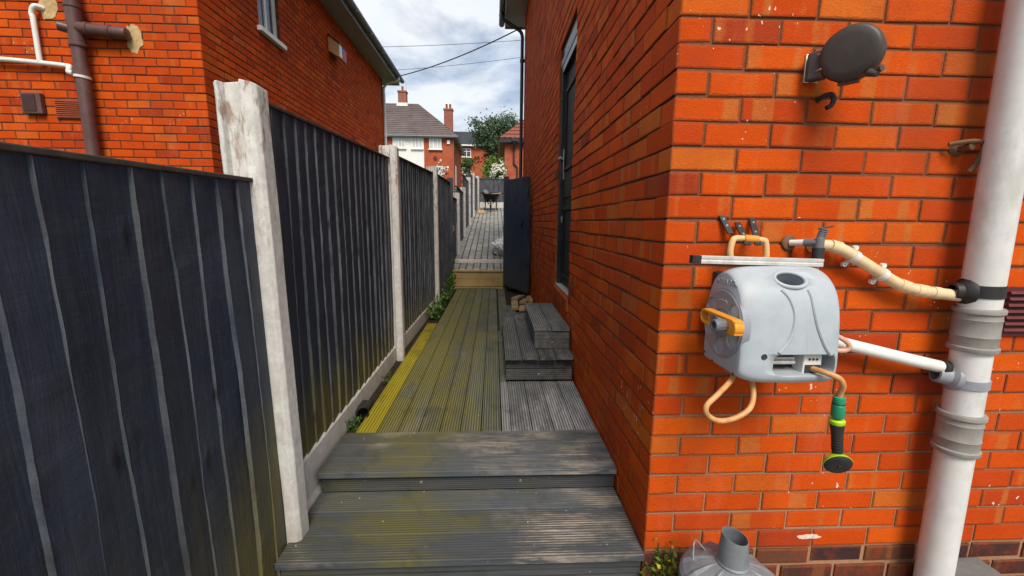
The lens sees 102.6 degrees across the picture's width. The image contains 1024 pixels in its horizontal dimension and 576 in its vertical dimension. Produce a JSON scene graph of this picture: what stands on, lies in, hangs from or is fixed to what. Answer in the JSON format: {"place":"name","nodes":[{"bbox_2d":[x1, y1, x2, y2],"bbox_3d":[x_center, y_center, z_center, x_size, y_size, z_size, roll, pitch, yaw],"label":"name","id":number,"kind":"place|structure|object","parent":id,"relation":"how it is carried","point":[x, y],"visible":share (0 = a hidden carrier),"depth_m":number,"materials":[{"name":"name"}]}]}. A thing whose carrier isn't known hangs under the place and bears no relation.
{"place":"outdoors","nodes":[
{"label":"outdoors","id":0,"kind":"place"},
{"bbox_2d":[353,0,524,131],"label":"sky","id":1,"kind":"structure","parent":0,"point":[470,89],"materials":[{"name":"white"}]},
{"bbox_2d":[389,40,520,46],"bbox_3d":[-3.668,-16.762,27.573,23.002,1.724,0.028,0,9,-3],"label":"overhead cable","id":2,"kind":"object","parent":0,"point":[451,44],"visible":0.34,"depth_m":27.60,"materials":[{"name":"black rubber"}]},
{"bbox_2d":[402,57,519,69],"bbox_3d":[-3.679,-15.627,27.753,23.024,2.422,0.026,1,9,0],"label":"overhead cable","id":3,"kind":"object","parent":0,"point":[462,64],"visible":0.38,"depth_m":27.82,"materials":[{"name":"black rubber"}]},
{"bbox_2d":[346,187,593,491],"bbox_3d":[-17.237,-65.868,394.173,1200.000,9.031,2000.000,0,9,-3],"label":"ground","id":4,"kind":"structure","parent":0,"point":[473,489],"depth_m":2.48,"materials":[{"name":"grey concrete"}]},
{"bbox_2d":[0,0,404,173],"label":"brick house","id":5,"kind":"structure","parent":4,"relation":"on","point":[162,70],"depth_m":4.38,"materials":[{"name":"red brick"}]},
{"bbox_2d":[20,92,46,114],"bbox_3d":[-4.975,-1.917,4.262,0.195,0.210,0.055,0,9,-3],"label":"wall vent","id":6,"kind":"object","parent":5,"relation":"attached to","point":[33,102],"depth_m":4.24,"materials":[{"name":"brown plastic"}]},
{"bbox_2d":[0,3,91,80],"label":"waste pipe","id":7,"kind":"object","parent":5,"relation":"attached to","point":[33,7],"visible":0.97,"depth_m":4.15,"materials":[{"name":"white plastic"}]},
{"bbox_2d":[54,100,80,119],"bbox_3d":[-4.639,-1.869,4.298,0.280,0.190,0.029,0,9,-3],"label":"air brick","id":8,"kind":"object","parent":5,"relation":"attached to","point":[67,109],"visible":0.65,"depth_m":4.29,"materials":[{"name":"ceramic"}]},
{"bbox_2d":[56,0,130,155],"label":"soil pipe","id":9,"kind":"object","parent":5,"relation":"attached to","point":[76,28],"visible":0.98,"depth_m":4.12,"materials":[{"name":"brown plastic"}]},
{"bbox_2d":[257,0,286,50],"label":"window","id":10,"kind":"structure","parent":5,"relation":"in","point":[267,27],"depth_m":5.62,"materials":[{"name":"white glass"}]},
{"bbox_2d":[327,33,346,63],"bbox_3d":[-3.278,-4.489,7.725,0.205,0.385,0.420,0,9,-3],"label":"alarm box","id":11,"kind":"object","parent":5,"relation":"attached to","point":[337,50],"visible":1,"depth_m":7.56,"materials":[{"name":"beige plastic"}]},
{"bbox_2d":[382,77,399,144],"bbox_3d":[-3.308,-3.274,11.496,0.487,4.920,0.092,0,9,-3],"label":"drainpipe","id":12,"kind":"object","parent":5,"relation":"attached to","point":[384,105],"visible":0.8,"depth_m":11.19,"materials":[{"name":"white plastic"}]},
{"bbox_2d":[401,27,522,75],"bbox_3d":[-1.498,-5.503,9.810,4.570,0.131,0.024,9,12,41],"label":"overhead cable","id":13,"kind":"object","parent":5,"relation":"attached to","point":[462,54],"visible":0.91,"depth_m":9.47,"materials":[{"name":"black rubber"}]},
{"bbox_2d":[213,79,308,543],"bbox_3d":[-0.957,0.271,1.623,0.185,2.029,0.102,0,9,-3],"label":"concrete post","id":14,"kind":"object","parent":4,"relation":"on","point":[243,120],"visible":0.6,"depth_m":1.53,"materials":[{"name":"white concrete"}]},
{"bbox_2d":[346,289,455,432],"bbox_3d":[-1.040,0.576,5.028,0.230,0.295,5.370,0,9,-3],"label":"soil strip","id":15,"kind":"object","parent":4,"relation":"on","point":[376,394],"visible":0.21,"depth_m":3.53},
{"bbox_2d":[303,346,395,511],"bbox_3d":[-1.004,0.886,2.723,0.059,0.467,1.900,0,9,-3],"label":"gravel board","id":16,"kind":"object","parent":15,"relation":"on","point":[316,456],"visible":0.27,"depth_m":2.25,"materials":[{"name":"concrete"}]},
{"bbox_2d":[268,102,393,458],"bbox_3d":[-1.004,-0.132,2.556,0.062,1.611,1.928,0,9,-3],"label":"fence panel","id":17,"kind":"object","parent":16,"relation":"on","point":[333,198],"visible":0.94,"depth_m":2.19,"materials":[{"name":"paint"}]},
{"bbox_2d":[345,415,360,431],"bbox_3d":[-0.949,0.801,2.443,0.115,0.135,0.111,-7,11,-38],"label":"weed plant","id":18,"kind":"object","parent":15,"relation":"on","point":[350,426],"visible":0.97,"depth_m":2.44,"materials":[{"name":"green plant"}]},
{"bbox_2d":[355,400,372,419],"bbox_3d":[-0.954,0.779,2.609,0.110,0.113,0.224,-1,9,-11],"label":"gutter offcut","id":19,"kind":"object","parent":15,"relation":"on","point":[364,407],"visible":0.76,"depth_m":2.62,"materials":[{"name":"black plastic"}]},
{"bbox_2d":[382,369,390,385],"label":"weed plant","id":20,"kind":"object","parent":15,"relation":"on","point":[386,382],"visible":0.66,"depth_m":3.09,"materials":[{"name":"green plant"}]},
{"bbox_2d":[379,145,404,360],"bbox_3d":[-1.030,-0.248,3.544,0.148,1.889,0.103,0,9,-3],"label":"concrete post","id":21,"kind":"object","parent":15,"relation":"on","point":[391,152],"visible":0.57,"depth_m":3.49,"materials":[{"name":"white concrete"}]},
{"bbox_2d":[405,300,434,347],"bbox_3d":[-1.079,0.550,4.799,0.059,0.477,2.151,0,9,-2],"label":"gravel board","id":22,"kind":"object","parent":15,"relation":"on","point":[415,327],"visible":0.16,"depth_m":4.53,"materials":[{"name":"concrete"}]},
{"bbox_2d":[399,156,434,331],"bbox_3d":[-1.076,-0.538,4.624,0.061,1.741,2.175,0,9,-2],"label":"fence panel","id":23,"kind":"object","parent":22,"relation":"on","point":[417,218],"visible":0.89,"depth_m":4.55,"materials":[{"name":"paint"}]},
{"bbox_2d":[426,166,439,307],"bbox_3d":[-1.097,-0.661,5.735,0.148,2.014,0.102,0,9,-3],"label":"concrete post","id":24,"kind":"object","parent":15,"relation":"on","point":[434,169],"visible":0.57,"depth_m":5.68,"materials":[{"name":"grey concrete"}]},
{"bbox_2d":[425,294,445,319],"bbox_3d":[-0.996,0.282,5.409,0.266,0.299,0.824,0,9,-3],"label":"weed plant","id":25,"kind":"object","parent":15,"relation":"on","point":[439,308],"visible":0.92,"depth_m":5.28,"materials":[{"name":"green plant"}]},
{"bbox_2d":[440,281,453,304],"bbox_3d":[-1.043,0.095,6.417,0.298,0.362,0.968,0,9,-3],"label":"weed plant","id":26,"kind":"object","parent":15,"relation":"on","point":[447,295],"visible":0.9,"depth_m":6.35,"materials":[{"name":"green plant"}]},
{"bbox_2d":[446,271,456,291],"bbox_3d":[-1.089,-0.092,7.269,0.218,0.441,0.687,0,9,-3],"label":"weed plant","id":27,"kind":"object","parent":15,"relation":"on","point":[451,278],"visible":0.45,"depth_m":7.25,"materials":[{"name":"green plant"}]},
{"bbox_3d":[-1.135,0.255,6.843,0.089,0.416,1.800,0,9,-3],"label":"gravel board","id":28,"kind":"object","parent":15,"relation":"on","visible":0},
{"bbox_2d":[438,174,450,295],"bbox_3d":[-1.131,-0.858,6.649,0.062,1.857,1.833,0,9,-2],"label":"fence panel","id":29,"kind":"object","parent":28,"relation":"on","point":[444,228],"visible":0.69,"depth_m":6.80,"materials":[{"name":"paint"}]},
{"bbox_2d":[386,86,464,188],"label":"semi detached house","id":30,"kind":"structure","parent":4,"relation":"on","point":[419,135],"depth_m":34.48,"materials":[{"name":"brick"},{"name":"roof tile"},{"name":"white render"}]},
{"bbox_2d":[395,137,405,148],"bbox_3d":[-9.302,-12.015,34.063,1.010,0.910,0.139,0,9,-3],"label":"window","id":31,"kind":"structure","parent":30,"relation":"in","point":[399,142],"depth_m":34.07,"materials":[{"name":"white glass"}]},
{"bbox_2d":[411,138,423,149],"bbox_3d":[-7.898,-12.001,34.127,1.040,0.930,0.139,0,9,-3],"label":"window","id":32,"kind":"structure","parent":30,"relation":"in","point":[417,144],"depth_m":34.14,"materials":[{"name":"white glass"}]},
{"bbox_2d":[428,138,442,149],"bbox_3d":[-6.389,-12.045,34.186,1.180,1.050,0.139,0,9,-3],"label":"window","id":33,"kind":"structure","parent":30,"relation":"in","point":[434,143],"depth_m":34.21,"materials":[{"name":"white glass"}]},
{"bbox_2d":[436,166,442,175],"bbox_3d":[-6.304,-9.606,34.579,1.160,1.290,0.139,0,9,-3],"label":"window","id":34,"kind":"structure","parent":30,"relation":"in","point":[438,167],"depth_m":34.55,"materials":[{"name":"white glass"}]},
{"bbox_2d":[455,165,456,187],"bbox_3d":[-5.030,-9.621,36.913,0.028,2.569,1.100,0,9,-3],"label":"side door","id":35,"kind":"structure","parent":30,"relation":"in","point":[455,165],"depth_m":36.42,"materials":[{"name":"white"}]},
{"bbox_2d":[437,159,455,189],"bbox_3d":[-1.572,-1.451,9.129,0.473,2.705,0.650,-8,13,-44],"label":"rose bush","id":36,"kind":"object","parent":4,"relation":"on","point":[445,168],"visible":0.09,"depth_m":8.79,"materials":[{"name":"white plant"}]},
{"bbox_2d":[453,197,456,263],"bbox_3d":[-1.186,-1.157,8.272,0.064,1.317,1.151,0,9,-3],"label":"fence panel","id":37,"kind":"object","parent":4,"relation":"on","point":[454,225],"visible":0.45,"depth_m":8.39,"materials":[{"name":"paint"}]},
{"bbox_2d":[453,193,459,253],"bbox_3d":[-1.197,-1.237,8.872,0.148,1.613,0.102,0,9,-3],"label":"concrete post","id":38,"kind":"object","parent":4,"relation":"on","point":[456,196],"visible":0.54,"depth_m":8.79,"materials":[{"name":"grey concrete"}]},
{"bbox_2d":[275,487,643,575],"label":"deck step","id":39,"kind":"object","parent":4,"relation":"on","point":[547,532],"visible":0.86,"depth_m":1.75,"materials":[{"name":"grey wood"}]},
{"bbox_2d":[316,430,616,491],"bbox_3d":[-0.219,0.916,2.192,1.455,0.117,0.384,0,9,-3],"label":"deck step","id":40,"kind":"object","parent":39,"relation":"on","point":[387,461],"visible":1,"depth_m":2.07,"materials":[{"name":"grey wood"}]},
{"bbox_2d":[460,187,465,236],"bbox_3d":[-1.290,-1.840,10.799,0.148,1.590,0.103,0,9,-3],"label":"concrete post","id":41,"kind":"object","parent":4,"relation":"on","point":[464,211],"visible":0.53,"depth_m":10.73,"materials":[{"name":"grey concrete"}]},
{"bbox_2d":[457,155,476,176],"bbox_3d":[-3.589,-9.289,32.699,1.619,2.970,1.624,0,9,-3],"label":"shrub","id":42,"kind":"object","parent":4,"relation":"on","point":[467,164],"visible":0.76,"depth_m":32.56,"materials":[{"name":"green plant"}]},
{"bbox_2d":[466,177,470,224],"bbox_3d":[-1.353,-2.532,12.713,0.148,1.747,0.103,0,9,-3],"label":"concrete post","id":43,"kind":"object","parent":4,"relation":"on","point":[469,182],"visible":0.45,"depth_m":12.63,"materials":[{"name":"grey concrete"}]},
{"bbox_2d":[471,173,474,215],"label":"concrete post","id":44,"kind":"object","parent":4,"relation":"on","point":[472,174],"visible":0.48,"depth_m":14.61,"materials":[{"name":"grey concrete"}]},
{"bbox_2d":[453,131,495,187],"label":"brick house","id":45,"kind":"structure","parent":4,"relation":"on","point":[465,142],"depth_m":48.18,"materials":[{"name":"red brick"}]},
{"bbox_2d":[462,148,471,157],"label":"window","id":46,"kind":"structure","parent":45,"relation":"in","point":[467,151],"depth_m":47.88,"materials":[{"name":"white glass"}]},
{"bbox_2d":[356,287,596,432],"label":"deck","id":47,"kind":"structure","parent":4,"relation":"on","point":[449,375],"depth_m":2.99,"materials":[{"name":"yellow wood"}]},
{"bbox_2d":[452,270,502,285],"bbox_3d":[-0.277,-0.187,7.746,1.670,0.304,0.107,0,9,-3],"label":"timber riser","id":48,"kind":"object","parent":47,"relation":"on","point":[479,277],"visible":0.39,"depth_m":7.70,"materials":[{"name":"brown wood"}]},
{"bbox_2d":[503,176,508,289],"bbox_3d":[-0.112,-0.968,7.519,0.095,2.080,0.090,0,9,-3],"label":"gate post","id":49,"kind":"object","parent":47,"relation":"on","point":[505,287],"visible":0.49,"depth_m":7.45,"materials":[{"name":"paint"}]},
{"bbox_2d":[504,176,530,292],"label":"garden gate","id":50,"kind":"structure","parent":49,"relation":"attached to","point":[517,232],"depth_m":6.92,"materials":[{"name":"paint"}]},
{"bbox_2d":[511,300,518,310],"bbox_3d":[0.040,0.248,5.870,0.100,0.064,0.480,1,9,0],"label":"rubble piece","id":51,"kind":"object","parent":47,"relation":"on","point":[514,305],"visible":1,"depth_m":5.71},
{"bbox_2d":[511,295,523,300],"bbox_3d":[0.094,0.154,6.465,0.119,0.066,0.260,5,10,25],"label":"rubble piece","id":52,"kind":"object","parent":47,"relation":"on","point":[518,297],"visible":0.89,"depth_m":6.38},
{"bbox_2d":[519,305,524,311],"bbox_3d":[0.148,0.280,5.677,0.100,0.064,0.200,1,9,5],"label":"rubble piece","id":53,"kind":"object","parent":47,"relation":"on","point":[521,308],"visible":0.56,"depth_m":5.58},
{"bbox_2d":[519,298,530,304],"bbox_3d":[0.197,0.202,6.173,0.119,0.066,0.240,4,10,18],"label":"rubble piece","id":54,"kind":"object","parent":47,"relation":"on","point":[523,301],"visible":0.78,"depth_m":6.08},
{"bbox_2d":[526,296,532,302],"bbox_3d":[0.270,0.178,6.324,0.081,0.062,0.400,0,9,-3],"label":"rubble piece","id":55,"kind":"object","parent":47,"relation":"on","point":[530,300],"visible":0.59,"depth_m":6.17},
{"bbox_2d":[502,313,572,379],"bbox_3d":[0.174,0.493,3.829,0.515,0.200,1.518,0,9,-3],"label":"box step","id":56,"kind":"object","parent":47,"relation":"on","point":[531,363],"visible":0.84,"depth_m":3.15,"materials":[{"name":"grey wood"}]},
{"bbox_2d":[525,303,569,347],"bbox_3d":[0.293,0.317,3.752,0.286,0.169,1.019,0,9,-3],"label":"box step","id":57,"kind":"object","parent":56,"relation":"on","point":[548,326],"visible":1,"depth_m":3.34,"materials":[{"name":"grey wood"}]},
{"bbox_2d":[464,106,519,164],"bbox_3d":[-1.289,-12.503,36.664,5.975,7.160,5.222,0,9,-3],"label":"tree","id":58,"kind":"object","parent":4,"relation":"on","point":[493,129],"visible":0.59,"depth_m":35.65,"materials":[{"name":"green plant"}]},
{"bbox_2d":[477,155,508,179],"bbox_3d":[-0.919,-5.400,20.336,1.602,2.333,1.621,0,9,-3],"label":"shrub","id":59,"kind":"object","parent":4,"relation":"on","point":[485,171],"visible":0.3,"depth_m":20.05,"materials":[{"name":"green plant"}]},
{"bbox_2d":[480,178,511,207],"bbox_3d":[0.586,-3.921,17.232,3.869,1.275,0.095,0,9,-3],"label":"fence","id":60,"kind":"object","parent":4,"relation":"on","point":[492,186],"visible":0.27,"depth_m":17.12,"materials":[{"name":"paint"}]},
{"bbox_2d":[488,161,507,179],"bbox_3d":[-0.594,-4.693,18.476,0.914,2.030,0.881,3,9,14],"label":"flowering bush","id":61,"kind":"object","parent":4,"relation":"on","point":[499,171],"visible":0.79,"depth_m":18.23,"materials":[{"name":"white plant"}]},
{"bbox_2d":[498,120,523,178],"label":"brick house","id":62,"kind":"structure","parent":4,"relation":"on","point":[508,148],"depth_m":23.16,"materials":[{"name":"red brick"}]},
{"bbox_2d":[499,0,1023,575],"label":"brick house","id":63,"kind":"structure","parent":4,"relation":"on","point":[661,136],"depth_m":1.60,"materials":[{"name":"red brick"}]},
{"bbox_2d":[500,13,524,177],"bbox_3d":[-0.007,-3.050,8.534,0.509,4.876,0.086,0,9,-3],"label":"drainpipe","id":64,"kind":"object","parent":63,"relation":"attached to","point":[522,59],"visible":0.8,"depth_m":8.34,"materials":[{"name":"black plastic"}]},
{"bbox_2d":[558,57,575,287],"bbox_3d":[0.503,-0.971,3.634,0.113,1.949,0.660,0,9,-3],"label":"door","id":65,"kind":"structure","parent":63,"relation":"in","point":[571,78],"depth_m":3.73,"materials":[{"name":"black wood"}]},
{"bbox_2d":[718,215,733,233],"bbox_3d":[0.762,-0.225,1.460,0.054,0.066,0.019,9,12,42],"label":"wall strap","id":66,"kind":"object","parent":63,"relation":"attached to","point":[726,225],"depth_m":1.46,"materials":[{"name":"grey metal"}]},
{"bbox_2d":[734,222,750,245],"bbox_3d":[0.804,-0.190,1.432,0.023,0.078,0.085,1,9,0],"label":"wall strap","id":67,"kind":"object","parent":63,"relation":"attached to","point":[739,228],"depth_m":1.44,"materials":[{"name":"grey metal"}]},
{"bbox_2d":[749,218,761,245],"bbox_3d":[0.851,-0.199,1.436,0.023,0.095,0.101,3,9,13],"label":"wall strap","id":68,"kind":"object","parent":63,"relation":"attached to","point":[753,226],"depth_m":1.44,"materials":[{"name":"grey metal"}]},
{"bbox_2d":[700,235,839,382],"bbox_3d":[0.815,0.058,1.366,0.406,0.462,0.312,0,9,-3],"label":"hose reel","id":69,"kind":"object","parent":63,"relation":"attached to","point":[777,324],"visible":0.94,"depth_m":1.27,"materials":[{"name":"plastic"}]},
{"bbox_2d":[689,255,823,266],"bbox_3d":[0.814,-0.090,1.363,0.455,0.037,0.023,0,9,-4],"label":"aluminium rail","id":70,"kind":"object","parent":69,"relation":"on","point":[742,260],"visible":1,"depth_m":1.35,"materials":[{"name":"silver metal"}]},
{"bbox_2d":[703,334,852,423],"bbox_3d":[0.885,0.284,1.354,0.571,0.280,0.230,0,9,-3],"label":"garden hose","id":71,"kind":"object","parent":69,"relation":"attached to","point":[838,408],"visible":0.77,"depth_m":1.29,"materials":[{"name":"beige rubber"}]},
{"bbox_2d":[823,417,852,472],"bbox_3d":[1.037,0.504,1.301,0.080,0.188,0.055,0,9,-3],"label":"spray gun","id":72,"kind":"object","parent":71,"relation":"hanging from","point":[836,460],"visible":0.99,"depth_m":1.29,"materials":[{"name":"plastic"}]},
{"bbox_2d":[780,225,833,269],"bbox_3d":[1.041,-0.062,1.468,0.051,0.323,0.145,-6,11,-35],"label":"garden tap","id":73,"kind":"object","parent":63,"relation":"attached to","point":[789,242],"visible":0.73,"depth_m":1.42,"materials":[{"name":"grey metal"}]},
{"bbox_2d":[815,92,836,109],"bbox_3d":[1.067,-0.634,1.400,0.028,0.059,0.061,-6,11,-34],"label":"wall hook","id":74,"kind":"object","parent":63,"relation":"attached to","point":[832,96],"depth_m":1.38,"materials":[{"name":"black metal"}]},
{"bbox_2d":[802,23,886,85],"bbox_3d":[1.061,-0.737,1.314,0.095,0.173,0.220,-7,12,-40],"label":"clothes line reel","id":75,"kind":"object","parent":63,"relation":"attached to","point":[855,53],"visible":1,"depth_m":1.27,"materials":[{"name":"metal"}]},
{"bbox_2d":[807,239,960,301],"bbox_3d":[1.366,-0.061,1.478,0.588,0.223,0.069,1,9,2],"label":"waste pipe","id":76,"kind":"object","parent":63,"relation":"attached to","point":[857,258],"visible":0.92,"depth_m":1.47,"materials":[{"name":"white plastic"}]},
{"bbox_2d":[948,139,983,172],"bbox_3d":[1.587,-0.464,1.445,0.104,0.116,0.065,0,9,-3],"label":"rusty bracket","id":77,"kind":"object","parent":63,"relation":"attached to","point":[958,148],"visible":1,"depth_m":1.43,"materials":[{"name":"orange metal"}]},
{"bbox_2d":[913,0,1023,575],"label":"soil pipe","id":78,"kind":"object","parent":63,"relation":"attached to","point":[978,315],"visible":0.97,"depth_m":1.45,"materials":[{"name":"white plastic"}]},
{"bbox_2d":[838,338,953,373],"bbox_3d":[1.313,0.221,1.514,0.651,0.206,0.056,0,9,-1],"label":"waste pipe","id":79,"kind":"object","parent":78,"relation":"attached to","point":[938,366],"visible":0.69,"depth_m":1.50,"materials":[{"name":"white plastic"}]},
{"bbox_2d":[1001,287,1023,335],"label":"air brick","id":80,"kind":"object","parent":63,"relation":"attached to","point":[1013,324],"visible":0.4,"depth_m":1.56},
{"bbox_3d":[-1.254,-0.866,9.943,0.069,0.542,1.920,0,9,-3],"label":"gravel board","id":81,"kind":"object","parent":4,"relation":"on","visible":0},
{"bbox_2d":[454,185,462,240],"bbox_3d":[-1.252,-1.719,9.780,0.062,1.242,1.994,0,9,-3],"label":"fence panel","id":82,"kind":"object","parent":81,"relation":"on","point":[459,190],"visible":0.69,"depth_m":9.98,"materials":[{"name":"paint"}]},
{"bbox_3d":[-1.332,-1.480,11.869,0.079,0.542,1.920,0,9,-3],"label":"gravel board","id":83,"kind":"object","parent":4,"relation":"on","visible":0},
{"bbox_2d":[461,174,468,227],"bbox_3d":[-1.331,-2.411,11.693,0.060,1.398,1.994,0,9,-2],"label":"fence panel","id":84,"kind":"object","parent":83,"relation":"on","point":[464,181],"visible":0.62,"depth_m":11.89,"materials":[{"name":"paint"}]},
{"bbox_3d":[-1.393,-2.094,13.795,0.084,0.542,1.920,0,9,-3],"label":"gravel board","id":85,"kind":"object","parent":4,"relation":"on","visible":0},
{"bbox_2d":[467,170,472,217],"bbox_3d":[-1.392,-3.054,13.616,0.059,1.454,1.992,0,9,-2],"label":"fence panel","id":86,"kind":"object","parent":85,"relation":"on","point":[469,175],"visible":0.62,"depth_m":14.05,"materials":[{"name":"paint"}]},
{"bbox_3d":[-1.421,-2.708,15.723,0.144,0.542,1.920,0,9,-3],"label":"gravel board","id":87,"kind":"object","parent":4,"relation":"on","visible":0},
{"bbox_2d":[474,176,476,209],"bbox_3d":[-1.421,-3.572,15.559,0.060,1.263,1.996,1,9,0],"label":"fence panel","id":88,"kind":"object","parent":87,"relation":"on","point":[475,183],"visible":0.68,"depth_m":15.80,"materials":[{"name":"paint"}]},
{"bbox_2d":[454,208,502,269],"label":"path","id":89,"kind":"structure","parent":0,"point":[484,230],"depth_m":10.53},
{"bbox_2d":[447,178,454,273],"bbox_3d":[-1.120,-0.985,7.626,0.130,2.060,0.095,0,9,-3],"label":"gate post","id":90,"kind":"object","parent":89,"relation":"on","point":[452,229],"visible":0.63,"depth_m":7.55,"materials":[{"name":"paint"}]},
{"bbox_2d":[475,176,478,208],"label":"concrete post","id":91,"kind":"object","parent":89,"relation":"on","point":[477,177],"visible":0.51,"depth_m":16.50,"materials":[{"name":"beige concrete"}]},
{"bbox_2d":[455,259,502,262],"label":"path kerb","id":92,"kind":"structure","parent":89,"relation":"on","point":[478,261],"depth_m":8.40,"materials":[{"name":"concrete"}]},
{"bbox_2d":[483,194,498,209],"bbox_3d":[-0.844,-3.398,16.383,0.660,0.630,1.640,0,9,-3],"label":"wheelbarrow","id":93,"kind":"object","parent":89,"relation":"on","point":[491,198],"visible":0.98,"depth_m":15.91,"materials":[{"name":"black metal"}]},
{"bbox_2d":[491,237,502,255],"bbox_3d":[-0.154,-0.923,9.051,0.632,0.487,0.959,0,9,-3],"label":"rubble sack","id":94,"kind":"object","parent":89,"relation":"on","point":[497,247],"visible":0.32,"depth_m":8.78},
{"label":"patio","id":95,"kind":"structure","parent":0,"visible":0},
{"bbox_2d":[0,141,286,575],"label":"fence panel","id":96,"kind":"object","parent":95,"relation":"on","point":[137,431],"visible":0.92,"depth_m":0.98,"materials":[{"name":"paint"}]},
{"bbox_2d":[639,538,681,575],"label":"corner plant","id":97,"kind":"object","parent":95,"relation":"on","point":[669,572],"visible":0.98,"depth_m":1.65,"materials":[{"name":"green plant"}]},
{"bbox_2d":[678,526,774,575],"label":"garden incinerator","id":98,"kind":"object","parent":95,"relation":"on","point":[728,554],"visible":1,"depth_m":1.40,"materials":[{"name":"metal"}]},
{"bbox_2d":[955,557,1003,575],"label":"concrete slab","id":99,"kind":"structure","parent":95,"relation":"on","point":[971,566],"depth_m":1.68,"materials":[{"name":"grey concrete"}]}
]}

